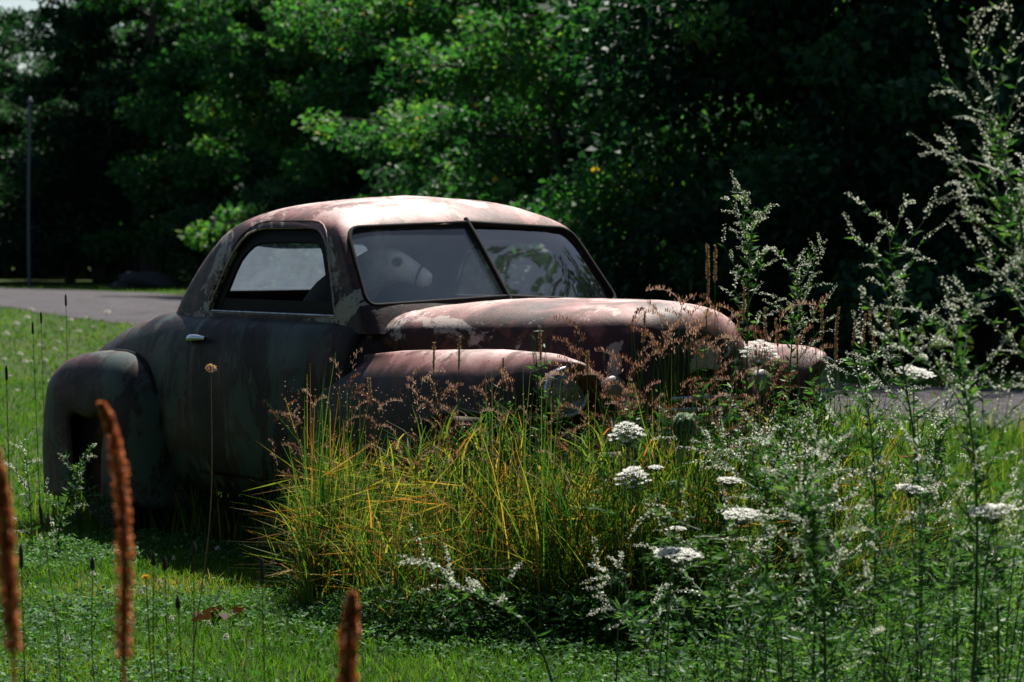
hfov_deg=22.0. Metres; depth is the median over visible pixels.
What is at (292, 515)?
seeding grass stalk
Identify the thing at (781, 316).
seeding grass stalk
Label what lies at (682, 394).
seeding grass stalk
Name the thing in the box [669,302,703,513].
seeding grass stalk
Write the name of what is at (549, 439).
seeding grass stalk
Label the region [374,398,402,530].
seeding grass stalk
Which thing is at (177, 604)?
plantain stalk
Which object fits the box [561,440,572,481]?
seeding grass stalk
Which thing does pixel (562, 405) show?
seeding grass stalk
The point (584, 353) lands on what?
seeding grass stalk
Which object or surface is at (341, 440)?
seeding grass stalk
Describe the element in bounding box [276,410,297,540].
seeding grass stalk
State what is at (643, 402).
seeding grass stalk
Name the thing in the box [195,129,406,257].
woodland shrub
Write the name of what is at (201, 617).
dead leaf
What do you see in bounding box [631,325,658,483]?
seeding grass stalk
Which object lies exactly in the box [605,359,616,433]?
seeding grass stalk
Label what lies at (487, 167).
maple tree
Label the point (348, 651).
dock stalk
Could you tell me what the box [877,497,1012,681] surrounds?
leafy weed
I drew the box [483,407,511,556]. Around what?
seeding grass stalk
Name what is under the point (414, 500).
seeding grass stalk
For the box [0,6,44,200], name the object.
slim tree
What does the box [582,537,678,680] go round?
white sweet clover
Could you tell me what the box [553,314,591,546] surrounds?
seeding grass stalk
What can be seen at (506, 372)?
seeding grass stalk
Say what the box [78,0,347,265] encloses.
broadleaf tree
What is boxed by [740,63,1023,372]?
woodland shrub
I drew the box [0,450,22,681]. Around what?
dock stalk
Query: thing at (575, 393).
seeding grass stalk
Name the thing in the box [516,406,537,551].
seeding grass stalk
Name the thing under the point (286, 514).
seeding grass stalk
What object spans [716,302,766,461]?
seeding grass stalk
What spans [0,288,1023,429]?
gravel road
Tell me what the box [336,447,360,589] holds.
seeding grass stalk
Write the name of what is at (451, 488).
seeding grass stalk
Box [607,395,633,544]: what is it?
seeding grass stalk
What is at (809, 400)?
seeding grass stalk
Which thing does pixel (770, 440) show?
white sweet clover
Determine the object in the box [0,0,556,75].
sky
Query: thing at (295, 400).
seeding grass stalk
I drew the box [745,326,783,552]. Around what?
seeding grass stalk
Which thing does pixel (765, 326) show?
timothy stalk
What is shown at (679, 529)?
wild carrot
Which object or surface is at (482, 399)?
seeding grass stalk
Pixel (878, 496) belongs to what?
white sweet clover
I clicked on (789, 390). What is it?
seeding grass stalk
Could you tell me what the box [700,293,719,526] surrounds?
seeding grass stalk
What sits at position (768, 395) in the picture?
seeding grass stalk
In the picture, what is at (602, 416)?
seeding grass stalk
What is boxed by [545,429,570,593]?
seeding grass stalk
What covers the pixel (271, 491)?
seeding grass stalk
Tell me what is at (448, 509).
seeding grass stalk
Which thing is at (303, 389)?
seeding grass stalk
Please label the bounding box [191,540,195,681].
plantain stalk
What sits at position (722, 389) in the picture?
seeding grass stalk
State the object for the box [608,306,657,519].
seeding grass stalk
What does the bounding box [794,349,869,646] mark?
leafy weed
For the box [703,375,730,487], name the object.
seeding grass stalk
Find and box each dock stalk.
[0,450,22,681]
[97,401,134,681]
[335,590,360,681]
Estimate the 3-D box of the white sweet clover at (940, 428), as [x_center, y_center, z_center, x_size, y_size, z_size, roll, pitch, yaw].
[1.450,0.587,8.923,0.334,1.035,0.474,-2,3,-40]
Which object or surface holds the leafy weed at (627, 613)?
on the lawn at (40, 281)
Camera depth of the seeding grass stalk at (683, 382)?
9.65 m
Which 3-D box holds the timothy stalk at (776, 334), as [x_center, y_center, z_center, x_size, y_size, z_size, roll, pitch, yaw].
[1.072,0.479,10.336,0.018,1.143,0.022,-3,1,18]
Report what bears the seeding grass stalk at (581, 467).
on the lawn at (40, 281)
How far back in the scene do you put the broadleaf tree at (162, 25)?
91.90 m
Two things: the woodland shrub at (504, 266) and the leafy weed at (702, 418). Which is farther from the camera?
the woodland shrub at (504, 266)
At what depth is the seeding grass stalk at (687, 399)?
9.80 m
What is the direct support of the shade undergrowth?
on the lawn at (40, 281)
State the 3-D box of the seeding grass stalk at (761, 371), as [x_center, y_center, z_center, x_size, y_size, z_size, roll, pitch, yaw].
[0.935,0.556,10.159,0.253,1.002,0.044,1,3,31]
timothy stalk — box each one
[367,377,389,585]
[428,342,435,534]
[454,336,460,588]
[501,357,505,461]
[538,326,543,469]
[585,349,589,529]
[631,311,646,526]
[697,263,709,532]
[704,243,709,528]
[713,244,717,567]
[737,287,746,570]
[753,330,765,486]
[763,307,779,516]
[774,318,783,446]
[795,334,799,442]
[819,302,827,462]
[823,307,839,487]
[833,339,837,455]
[835,320,856,512]
[849,313,866,522]
[863,329,875,496]
[868,308,890,486]
[868,310,873,441]
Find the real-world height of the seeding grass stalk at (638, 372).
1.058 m
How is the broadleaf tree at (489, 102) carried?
on the lawn at (40, 281)
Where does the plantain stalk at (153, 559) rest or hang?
on the lawn at (40, 281)
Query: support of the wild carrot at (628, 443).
on the lawn at (40, 281)
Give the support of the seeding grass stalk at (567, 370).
on the lawn at (40, 281)
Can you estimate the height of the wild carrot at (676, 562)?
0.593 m
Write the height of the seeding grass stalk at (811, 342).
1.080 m
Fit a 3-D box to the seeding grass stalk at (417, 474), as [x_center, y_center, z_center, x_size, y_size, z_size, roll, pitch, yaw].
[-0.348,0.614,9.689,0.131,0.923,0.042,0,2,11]
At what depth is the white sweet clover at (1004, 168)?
6.58 m
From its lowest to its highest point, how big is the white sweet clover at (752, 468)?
0.928 m
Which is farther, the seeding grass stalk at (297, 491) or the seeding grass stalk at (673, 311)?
the seeding grass stalk at (297, 491)
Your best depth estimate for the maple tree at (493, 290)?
39.25 m
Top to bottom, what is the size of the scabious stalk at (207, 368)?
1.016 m
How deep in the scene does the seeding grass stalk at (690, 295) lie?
9.71 m
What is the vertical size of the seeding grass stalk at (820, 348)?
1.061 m
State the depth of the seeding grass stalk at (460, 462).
10.01 m
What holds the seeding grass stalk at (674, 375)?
on the lawn at (40, 281)
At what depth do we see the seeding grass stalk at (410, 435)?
10.07 m
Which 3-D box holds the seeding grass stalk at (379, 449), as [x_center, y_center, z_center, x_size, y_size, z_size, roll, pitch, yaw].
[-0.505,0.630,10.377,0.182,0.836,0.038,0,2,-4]
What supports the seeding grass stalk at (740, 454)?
on the lawn at (40, 281)
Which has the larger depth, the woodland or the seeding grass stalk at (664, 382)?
the woodland
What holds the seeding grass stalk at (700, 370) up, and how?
on the lawn at (40, 281)
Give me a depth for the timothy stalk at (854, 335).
10.43 m
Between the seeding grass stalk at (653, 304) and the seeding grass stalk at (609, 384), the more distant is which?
the seeding grass stalk at (653, 304)
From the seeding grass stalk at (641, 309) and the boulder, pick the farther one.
the boulder
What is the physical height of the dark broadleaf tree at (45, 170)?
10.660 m
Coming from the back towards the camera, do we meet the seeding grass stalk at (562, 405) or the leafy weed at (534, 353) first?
the leafy weed at (534, 353)
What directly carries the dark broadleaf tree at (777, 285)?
on the lawn at (40, 281)
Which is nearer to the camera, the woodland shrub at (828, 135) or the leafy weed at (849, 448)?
the leafy weed at (849, 448)
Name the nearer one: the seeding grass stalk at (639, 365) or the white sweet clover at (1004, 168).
the white sweet clover at (1004, 168)
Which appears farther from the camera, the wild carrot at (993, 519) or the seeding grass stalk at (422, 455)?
the seeding grass stalk at (422, 455)
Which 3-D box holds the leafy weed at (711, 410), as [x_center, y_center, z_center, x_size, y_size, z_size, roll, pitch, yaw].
[0.888,0.620,9.393,0.687,0.934,0.282,2,3,45]
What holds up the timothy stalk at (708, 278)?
on the lawn at (40, 281)
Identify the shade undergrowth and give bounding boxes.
[306,533,1023,681]
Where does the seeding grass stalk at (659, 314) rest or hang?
on the lawn at (40, 281)
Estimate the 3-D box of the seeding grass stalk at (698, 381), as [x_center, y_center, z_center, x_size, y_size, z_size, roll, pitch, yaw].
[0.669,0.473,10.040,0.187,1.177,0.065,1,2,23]
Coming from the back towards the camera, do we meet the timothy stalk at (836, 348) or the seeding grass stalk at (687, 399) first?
the timothy stalk at (836, 348)
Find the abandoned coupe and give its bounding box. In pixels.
[43,195,852,534]
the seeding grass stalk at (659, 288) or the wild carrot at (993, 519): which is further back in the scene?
the seeding grass stalk at (659, 288)
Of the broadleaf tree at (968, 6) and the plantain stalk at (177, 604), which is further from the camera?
the broadleaf tree at (968, 6)
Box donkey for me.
[303,229,438,301]
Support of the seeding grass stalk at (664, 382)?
on the lawn at (40, 281)
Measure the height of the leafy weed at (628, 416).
0.931 m
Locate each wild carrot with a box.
[571,421,667,681]
[597,466,692,681]
[639,547,717,681]
[643,465,681,665]
[653,508,762,681]
[655,412,696,681]
[669,525,715,681]
[670,476,750,674]
[699,339,784,664]
[866,364,936,681]
[876,483,928,681]
[969,503,1023,681]
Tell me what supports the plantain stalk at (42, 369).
on the lawn at (40, 281)
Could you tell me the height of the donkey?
0.750 m
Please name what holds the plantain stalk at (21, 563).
on the lawn at (40, 281)
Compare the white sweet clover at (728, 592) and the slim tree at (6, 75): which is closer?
the white sweet clover at (728, 592)
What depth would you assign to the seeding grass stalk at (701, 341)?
9.71 m
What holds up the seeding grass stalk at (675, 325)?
on the lawn at (40, 281)
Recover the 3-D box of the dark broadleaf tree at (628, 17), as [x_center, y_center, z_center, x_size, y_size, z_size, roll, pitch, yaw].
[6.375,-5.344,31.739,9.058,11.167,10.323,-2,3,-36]
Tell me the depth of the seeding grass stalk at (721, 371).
9.71 m
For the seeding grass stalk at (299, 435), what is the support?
on the lawn at (40, 281)
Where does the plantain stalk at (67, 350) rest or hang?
on the lawn at (40, 281)
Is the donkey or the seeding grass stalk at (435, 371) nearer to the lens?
the seeding grass stalk at (435, 371)
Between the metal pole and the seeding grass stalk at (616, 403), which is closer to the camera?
the seeding grass stalk at (616, 403)
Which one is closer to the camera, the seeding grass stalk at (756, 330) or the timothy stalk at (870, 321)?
the seeding grass stalk at (756, 330)
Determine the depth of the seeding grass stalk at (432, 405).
9.81 m
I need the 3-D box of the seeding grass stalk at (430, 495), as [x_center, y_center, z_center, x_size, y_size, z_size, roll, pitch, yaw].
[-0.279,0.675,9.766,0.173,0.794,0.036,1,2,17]
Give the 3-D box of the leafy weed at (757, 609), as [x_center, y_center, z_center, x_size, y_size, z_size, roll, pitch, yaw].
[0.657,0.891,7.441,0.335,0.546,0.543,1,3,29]
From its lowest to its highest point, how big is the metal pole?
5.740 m
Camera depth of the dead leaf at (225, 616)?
9.81 m
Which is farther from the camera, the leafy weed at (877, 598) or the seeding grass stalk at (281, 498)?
the seeding grass stalk at (281, 498)
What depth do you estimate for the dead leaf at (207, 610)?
9.86 m
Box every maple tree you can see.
[261,0,580,294]
[312,0,721,312]
[413,1,800,331]
[486,0,792,325]
[503,0,1018,360]
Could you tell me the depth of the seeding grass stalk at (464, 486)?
10.06 m
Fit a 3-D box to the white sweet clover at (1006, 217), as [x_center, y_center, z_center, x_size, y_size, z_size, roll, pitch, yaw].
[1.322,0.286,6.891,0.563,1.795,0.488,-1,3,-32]
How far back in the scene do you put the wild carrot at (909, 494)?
7.61 m
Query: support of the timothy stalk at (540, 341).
on the lawn at (40, 281)
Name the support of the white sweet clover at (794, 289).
on the lawn at (40, 281)
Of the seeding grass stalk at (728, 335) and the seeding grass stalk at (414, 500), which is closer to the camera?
the seeding grass stalk at (414, 500)
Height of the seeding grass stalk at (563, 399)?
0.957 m
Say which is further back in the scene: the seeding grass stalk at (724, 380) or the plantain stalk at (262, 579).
the seeding grass stalk at (724, 380)
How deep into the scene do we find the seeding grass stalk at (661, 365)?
10.48 m
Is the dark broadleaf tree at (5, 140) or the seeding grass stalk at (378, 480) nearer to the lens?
the seeding grass stalk at (378, 480)
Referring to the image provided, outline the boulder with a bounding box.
[110,271,180,287]
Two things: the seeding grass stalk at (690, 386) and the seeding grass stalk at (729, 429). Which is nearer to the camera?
the seeding grass stalk at (729, 429)
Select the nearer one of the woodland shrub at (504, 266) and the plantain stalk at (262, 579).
the plantain stalk at (262, 579)
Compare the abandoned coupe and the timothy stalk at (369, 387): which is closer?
the timothy stalk at (369, 387)
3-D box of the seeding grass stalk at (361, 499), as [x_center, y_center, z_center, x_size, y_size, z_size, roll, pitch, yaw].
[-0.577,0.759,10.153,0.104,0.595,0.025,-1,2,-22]
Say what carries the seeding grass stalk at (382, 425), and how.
on the lawn at (40, 281)
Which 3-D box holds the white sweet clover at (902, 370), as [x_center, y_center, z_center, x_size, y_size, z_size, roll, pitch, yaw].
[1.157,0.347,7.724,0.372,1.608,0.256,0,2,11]
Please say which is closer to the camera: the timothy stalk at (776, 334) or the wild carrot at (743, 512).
the wild carrot at (743, 512)
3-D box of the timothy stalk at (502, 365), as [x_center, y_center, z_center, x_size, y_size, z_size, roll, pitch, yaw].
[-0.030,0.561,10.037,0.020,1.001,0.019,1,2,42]
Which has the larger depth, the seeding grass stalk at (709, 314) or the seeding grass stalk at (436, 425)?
the seeding grass stalk at (436, 425)
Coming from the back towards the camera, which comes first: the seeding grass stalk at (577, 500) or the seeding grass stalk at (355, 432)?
the seeding grass stalk at (355, 432)
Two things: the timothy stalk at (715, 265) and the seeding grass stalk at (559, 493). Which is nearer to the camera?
the seeding grass stalk at (559, 493)
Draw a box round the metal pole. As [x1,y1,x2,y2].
[26,97,33,284]
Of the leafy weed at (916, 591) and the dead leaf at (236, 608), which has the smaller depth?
the leafy weed at (916, 591)
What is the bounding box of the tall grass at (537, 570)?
[225,347,1023,644]
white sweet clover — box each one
[5,426,62,549]
[41,442,96,551]
[397,522,570,681]
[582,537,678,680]
[625,473,797,681]
[651,406,834,676]
[715,393,950,681]
[718,170,786,525]
[754,437,884,681]
[760,232,836,502]
[793,304,954,671]
[842,186,966,681]
[869,257,1023,681]
[874,361,994,638]
[907,0,1023,374]
[917,113,1023,357]
[925,459,1023,681]
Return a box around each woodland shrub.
[19,159,176,282]
[47,188,118,277]
[129,180,209,284]
[136,148,289,283]
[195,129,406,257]
[358,110,496,294]
[416,116,547,287]
[484,123,755,322]
[556,177,833,338]
[616,69,1022,368]
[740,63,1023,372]
[760,78,1023,369]
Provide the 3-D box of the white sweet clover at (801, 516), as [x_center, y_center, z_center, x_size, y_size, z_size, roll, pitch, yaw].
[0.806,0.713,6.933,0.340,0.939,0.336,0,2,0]
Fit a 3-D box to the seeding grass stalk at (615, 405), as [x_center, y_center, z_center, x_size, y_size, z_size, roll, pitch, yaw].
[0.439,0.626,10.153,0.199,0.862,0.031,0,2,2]
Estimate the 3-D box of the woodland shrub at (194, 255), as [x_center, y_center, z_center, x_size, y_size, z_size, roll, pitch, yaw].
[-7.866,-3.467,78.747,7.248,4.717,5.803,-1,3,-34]
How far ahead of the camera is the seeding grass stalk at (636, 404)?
9.72 m
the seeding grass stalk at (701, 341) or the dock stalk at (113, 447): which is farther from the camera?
the seeding grass stalk at (701, 341)
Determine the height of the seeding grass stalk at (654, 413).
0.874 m
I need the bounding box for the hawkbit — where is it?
[141,574,152,681]
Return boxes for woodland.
[0,1,495,274]
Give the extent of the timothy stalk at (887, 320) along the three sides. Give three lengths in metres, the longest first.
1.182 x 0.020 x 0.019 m
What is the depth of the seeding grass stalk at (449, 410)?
10.19 m
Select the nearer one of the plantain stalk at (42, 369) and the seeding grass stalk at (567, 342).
the seeding grass stalk at (567, 342)
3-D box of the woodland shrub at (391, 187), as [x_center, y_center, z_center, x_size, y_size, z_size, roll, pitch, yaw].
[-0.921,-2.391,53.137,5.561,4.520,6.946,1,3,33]
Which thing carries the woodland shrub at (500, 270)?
on the lawn at (40, 281)
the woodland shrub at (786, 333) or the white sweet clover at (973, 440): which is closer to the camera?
the white sweet clover at (973, 440)
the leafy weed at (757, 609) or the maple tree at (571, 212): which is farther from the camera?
the maple tree at (571, 212)
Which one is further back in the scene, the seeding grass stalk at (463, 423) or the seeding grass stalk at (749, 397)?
the seeding grass stalk at (463, 423)
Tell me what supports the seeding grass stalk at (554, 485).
on the lawn at (40, 281)
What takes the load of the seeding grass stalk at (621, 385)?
on the lawn at (40, 281)
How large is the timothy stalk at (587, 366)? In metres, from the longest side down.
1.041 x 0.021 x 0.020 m
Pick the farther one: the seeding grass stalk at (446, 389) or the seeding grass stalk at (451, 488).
the seeding grass stalk at (446, 389)
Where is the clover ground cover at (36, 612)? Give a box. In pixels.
[0,524,1023,681]
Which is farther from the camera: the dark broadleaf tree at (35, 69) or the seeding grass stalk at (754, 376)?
the dark broadleaf tree at (35, 69)
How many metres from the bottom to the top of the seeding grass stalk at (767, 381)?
1.140 m
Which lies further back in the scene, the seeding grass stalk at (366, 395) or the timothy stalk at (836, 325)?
the timothy stalk at (836, 325)
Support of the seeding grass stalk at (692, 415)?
on the lawn at (40, 281)
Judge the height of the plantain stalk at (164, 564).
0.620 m
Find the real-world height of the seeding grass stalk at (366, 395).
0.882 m
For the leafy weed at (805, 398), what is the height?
0.990 m
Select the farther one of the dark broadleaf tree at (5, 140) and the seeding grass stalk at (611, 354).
the dark broadleaf tree at (5, 140)
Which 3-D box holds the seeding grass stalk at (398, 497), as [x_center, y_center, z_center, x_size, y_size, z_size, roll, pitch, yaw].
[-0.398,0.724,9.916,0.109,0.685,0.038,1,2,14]
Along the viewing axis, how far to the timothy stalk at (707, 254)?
9.65 m
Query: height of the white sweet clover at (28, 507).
0.590 m
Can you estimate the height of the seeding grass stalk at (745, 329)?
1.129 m
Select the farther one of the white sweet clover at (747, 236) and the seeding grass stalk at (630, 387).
the white sweet clover at (747, 236)
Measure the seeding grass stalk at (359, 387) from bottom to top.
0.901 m
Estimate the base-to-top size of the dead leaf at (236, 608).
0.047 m
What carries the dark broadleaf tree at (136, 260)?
on the lawn at (40, 281)
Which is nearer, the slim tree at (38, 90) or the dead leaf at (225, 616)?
the dead leaf at (225, 616)
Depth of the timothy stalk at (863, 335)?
10.52 m
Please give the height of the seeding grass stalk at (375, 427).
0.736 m
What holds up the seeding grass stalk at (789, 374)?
on the lawn at (40, 281)
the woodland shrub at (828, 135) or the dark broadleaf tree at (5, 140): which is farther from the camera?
the dark broadleaf tree at (5, 140)
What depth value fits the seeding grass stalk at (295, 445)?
10.52 m
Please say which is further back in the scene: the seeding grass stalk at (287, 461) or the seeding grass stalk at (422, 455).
the seeding grass stalk at (287, 461)
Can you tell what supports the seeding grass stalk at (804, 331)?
on the lawn at (40, 281)
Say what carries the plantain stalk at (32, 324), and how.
on the lawn at (40, 281)
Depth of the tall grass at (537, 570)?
9.79 m
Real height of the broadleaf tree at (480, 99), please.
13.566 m
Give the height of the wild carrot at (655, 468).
0.712 m
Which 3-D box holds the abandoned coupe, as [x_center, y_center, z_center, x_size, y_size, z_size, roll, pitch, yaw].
[-0.530,0.147,12.443,1.840,1.666,4.713,-2,3,-38]
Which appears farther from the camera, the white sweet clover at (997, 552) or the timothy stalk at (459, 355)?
the timothy stalk at (459, 355)
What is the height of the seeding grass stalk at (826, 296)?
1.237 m
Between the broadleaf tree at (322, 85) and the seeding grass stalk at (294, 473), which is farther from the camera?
the broadleaf tree at (322, 85)
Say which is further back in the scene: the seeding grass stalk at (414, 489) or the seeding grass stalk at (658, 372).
the seeding grass stalk at (658, 372)
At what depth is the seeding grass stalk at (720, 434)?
9.65 m
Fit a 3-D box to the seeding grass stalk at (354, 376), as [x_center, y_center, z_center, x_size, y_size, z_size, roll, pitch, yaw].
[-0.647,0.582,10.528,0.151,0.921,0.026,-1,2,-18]
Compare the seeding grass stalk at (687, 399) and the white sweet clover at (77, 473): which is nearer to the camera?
the seeding grass stalk at (687, 399)
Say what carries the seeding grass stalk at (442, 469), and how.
on the lawn at (40, 281)
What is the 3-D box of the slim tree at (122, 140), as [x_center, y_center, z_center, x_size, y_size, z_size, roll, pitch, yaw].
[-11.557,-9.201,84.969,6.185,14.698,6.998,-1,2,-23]
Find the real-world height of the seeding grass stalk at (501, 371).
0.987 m
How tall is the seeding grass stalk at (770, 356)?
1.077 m
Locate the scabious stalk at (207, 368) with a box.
[192,363,216,649]
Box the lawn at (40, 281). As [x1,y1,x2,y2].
[0,267,1023,681]
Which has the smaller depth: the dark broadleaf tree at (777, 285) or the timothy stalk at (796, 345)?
the timothy stalk at (796, 345)
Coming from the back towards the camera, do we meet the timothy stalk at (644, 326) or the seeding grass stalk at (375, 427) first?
the seeding grass stalk at (375, 427)
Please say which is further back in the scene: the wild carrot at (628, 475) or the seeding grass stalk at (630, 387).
the seeding grass stalk at (630, 387)
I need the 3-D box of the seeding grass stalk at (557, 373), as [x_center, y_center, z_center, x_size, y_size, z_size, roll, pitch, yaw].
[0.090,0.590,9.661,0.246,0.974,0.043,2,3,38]
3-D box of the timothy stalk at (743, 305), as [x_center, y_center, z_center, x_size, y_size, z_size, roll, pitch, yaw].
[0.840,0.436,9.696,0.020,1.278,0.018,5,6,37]
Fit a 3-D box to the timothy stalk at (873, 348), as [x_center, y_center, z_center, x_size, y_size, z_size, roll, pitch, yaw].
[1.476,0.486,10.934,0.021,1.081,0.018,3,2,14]
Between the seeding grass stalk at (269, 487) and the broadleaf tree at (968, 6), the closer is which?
the seeding grass stalk at (269, 487)
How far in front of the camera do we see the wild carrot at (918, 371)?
8.00 m
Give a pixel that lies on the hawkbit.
(145, 576)
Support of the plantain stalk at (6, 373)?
on the lawn at (40, 281)
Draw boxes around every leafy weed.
[58,467,92,532]
[77,485,119,538]
[482,362,539,556]
[527,327,565,536]
[577,382,662,607]
[613,599,761,681]
[657,566,813,681]
[664,382,815,633]
[692,347,753,577]
[712,545,931,681]
[713,367,878,604]
[727,496,987,681]
[763,457,979,681]
[782,387,888,586]
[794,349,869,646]
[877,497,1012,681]
[945,375,1023,681]
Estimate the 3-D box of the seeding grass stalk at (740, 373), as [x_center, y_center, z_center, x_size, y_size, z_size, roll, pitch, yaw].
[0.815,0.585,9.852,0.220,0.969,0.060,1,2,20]
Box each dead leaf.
[191,613,208,621]
[202,607,214,617]
[219,613,231,619]
[228,604,244,615]
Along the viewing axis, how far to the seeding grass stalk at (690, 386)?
10.20 m
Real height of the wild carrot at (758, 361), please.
1.114 m
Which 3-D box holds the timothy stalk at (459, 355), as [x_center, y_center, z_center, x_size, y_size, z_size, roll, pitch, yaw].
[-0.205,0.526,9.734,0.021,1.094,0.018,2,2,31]
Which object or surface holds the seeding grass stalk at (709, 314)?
on the lawn at (40, 281)
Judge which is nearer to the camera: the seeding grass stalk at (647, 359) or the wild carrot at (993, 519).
the wild carrot at (993, 519)
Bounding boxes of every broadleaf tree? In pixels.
[0,0,181,281]
[0,3,210,271]
[0,37,71,275]
[10,2,181,275]
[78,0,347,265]
[87,6,318,260]
[169,0,485,251]
[280,0,485,294]
[418,0,591,156]
[442,3,512,286]
[496,0,1023,345]
[537,0,1023,358]
[709,0,1023,332]
[935,0,1012,9]
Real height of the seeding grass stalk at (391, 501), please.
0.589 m
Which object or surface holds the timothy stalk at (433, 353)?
on the lawn at (40, 281)
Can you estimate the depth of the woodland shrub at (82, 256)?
85.45 m
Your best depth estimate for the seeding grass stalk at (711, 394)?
9.87 m
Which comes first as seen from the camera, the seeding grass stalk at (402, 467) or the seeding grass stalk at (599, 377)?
the seeding grass stalk at (599, 377)
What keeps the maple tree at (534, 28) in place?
on the lawn at (40, 281)
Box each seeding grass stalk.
[258,420,279,559]
[259,399,275,570]
[264,409,286,562]
[265,438,279,565]
[269,452,286,569]
[270,412,289,555]
[276,399,299,562]
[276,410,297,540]
[276,471,293,588]
[277,407,300,586]
[282,422,301,583]
[282,442,292,571]
[283,412,300,502]
[288,442,302,536]
[290,396,326,598]
[301,388,323,604]
[324,461,348,564]
[329,358,348,511]
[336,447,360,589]
[339,384,372,587]
[341,422,351,489]
[344,348,366,498]
[344,373,360,548]
[348,400,368,506]
[353,461,369,585]
[358,391,384,590]
[361,414,381,510]
[366,445,395,547]
[367,395,396,522]
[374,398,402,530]
[379,424,398,537]
[383,463,394,545]
[390,440,410,561]
[392,443,408,554]
[395,367,421,588]
[401,374,430,545]
[402,458,426,553]
[403,403,428,559]
[403,450,438,604]
[403,460,430,568]
[405,382,429,617]
[405,434,422,546]
[418,396,456,574]
[419,417,452,582]
[420,368,444,508]
[422,375,446,537]
[427,380,440,519]
[427,383,463,493]
[429,444,453,542]
[432,407,448,507]
[437,385,456,498]
[438,404,483,635]
[439,453,459,608]
[440,406,459,504]
[446,381,462,527]
[446,448,463,541]
[449,422,469,510]
[459,451,467,529]
[469,386,500,499]
[472,377,494,505]
[479,457,510,616]
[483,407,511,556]
[490,379,505,468]
[490,409,522,624]
[495,366,517,591]
[503,368,514,533]
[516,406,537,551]
[516,474,535,577]
[528,371,563,584]
[534,415,554,562]
[537,449,572,615]
[540,401,568,549]
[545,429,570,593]
[548,365,561,485]
[550,361,591,511]
[550,370,581,506]
[550,436,572,535]
[552,336,586,533]
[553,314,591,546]
[557,355,596,533]
[557,423,590,589]
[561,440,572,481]
[566,403,605,593]
[568,345,594,492]
[583,371,610,484]
[584,369,608,541]
[591,380,614,490]
[592,413,616,549]
[595,347,633,564]
[600,394,620,452]
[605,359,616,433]
[605,383,641,562]
[605,400,630,418]
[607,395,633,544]
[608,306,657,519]
[609,353,661,574]
[612,360,651,593]
[615,307,646,484]
[616,380,636,538]
[619,349,662,536]
[619,387,655,523]
[627,389,648,523]
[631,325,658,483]
[635,337,682,442]
[636,342,657,442]
[641,380,660,485]
[646,284,690,490]
[646,330,661,481]
[647,300,664,491]
[650,309,690,553]
[650,393,664,434]
[650,403,682,524]
[652,321,680,568]
[654,399,673,514]
[655,331,689,486]
[656,294,694,534]
[660,321,680,526]
[665,308,710,476]
[666,376,701,479]
[668,326,698,554]
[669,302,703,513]
[669,320,710,510]
[674,376,695,492]
[675,335,712,514]
[675,382,707,523]
[678,398,689,481]
[682,307,699,463]
[685,344,724,484]
[686,311,722,496]
[695,311,710,492]
[695,340,744,534]
[695,367,727,548]
[696,306,713,478]
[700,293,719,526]
[702,310,744,548]
[703,375,729,556]
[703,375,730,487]
[705,357,737,503]
[707,334,737,463]
[707,416,734,546]
[708,324,758,515]
[708,392,731,537]
[712,427,736,566]
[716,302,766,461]
[717,336,742,442]
[720,411,755,562]
[723,317,742,474]
[731,369,753,533]
[738,324,788,567]
[739,394,776,599]
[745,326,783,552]
[751,349,772,427]
[754,364,786,597]
[757,356,784,483]
[765,385,776,429]
[768,335,783,429]
[768,370,800,629]
[779,299,815,500]
[782,384,797,397]
[795,324,812,494]
[796,336,822,500]
[798,343,839,549]
[807,386,825,475]
[812,293,828,445]
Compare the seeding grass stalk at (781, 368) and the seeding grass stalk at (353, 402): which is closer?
the seeding grass stalk at (781, 368)
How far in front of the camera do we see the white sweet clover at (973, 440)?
6.91 m
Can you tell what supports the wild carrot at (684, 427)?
on the lawn at (40, 281)
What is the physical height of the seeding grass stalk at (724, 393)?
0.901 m
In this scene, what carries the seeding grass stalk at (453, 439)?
on the lawn at (40, 281)
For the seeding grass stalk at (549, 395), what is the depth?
10.05 m
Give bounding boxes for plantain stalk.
[5,365,11,572]
[19,544,34,681]
[31,321,39,502]
[33,503,60,681]
[40,312,46,510]
[65,294,71,511]
[90,555,102,681]
[151,550,155,681]
[162,555,169,681]
[175,594,182,681]
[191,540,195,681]
[250,557,274,681]
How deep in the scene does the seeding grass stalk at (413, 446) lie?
9.96 m
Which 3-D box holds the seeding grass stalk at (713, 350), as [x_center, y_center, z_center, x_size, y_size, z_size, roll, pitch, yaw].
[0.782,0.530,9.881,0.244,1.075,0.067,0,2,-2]
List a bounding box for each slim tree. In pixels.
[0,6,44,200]
[5,0,195,282]
[53,0,204,271]
[205,0,364,190]
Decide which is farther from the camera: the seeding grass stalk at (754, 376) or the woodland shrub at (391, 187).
the woodland shrub at (391, 187)
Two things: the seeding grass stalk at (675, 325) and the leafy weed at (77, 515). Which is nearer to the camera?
the seeding grass stalk at (675, 325)
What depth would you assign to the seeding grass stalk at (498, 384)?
10.10 m
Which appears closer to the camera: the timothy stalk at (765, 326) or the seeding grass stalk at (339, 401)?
the timothy stalk at (765, 326)
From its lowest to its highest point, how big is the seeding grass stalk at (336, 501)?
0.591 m
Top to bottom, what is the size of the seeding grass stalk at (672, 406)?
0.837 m
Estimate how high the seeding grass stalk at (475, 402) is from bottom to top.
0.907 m
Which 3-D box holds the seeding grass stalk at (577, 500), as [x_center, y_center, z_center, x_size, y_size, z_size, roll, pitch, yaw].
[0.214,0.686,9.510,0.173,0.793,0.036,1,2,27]
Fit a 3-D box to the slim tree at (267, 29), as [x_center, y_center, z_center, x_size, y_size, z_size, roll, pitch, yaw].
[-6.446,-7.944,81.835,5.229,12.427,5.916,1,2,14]

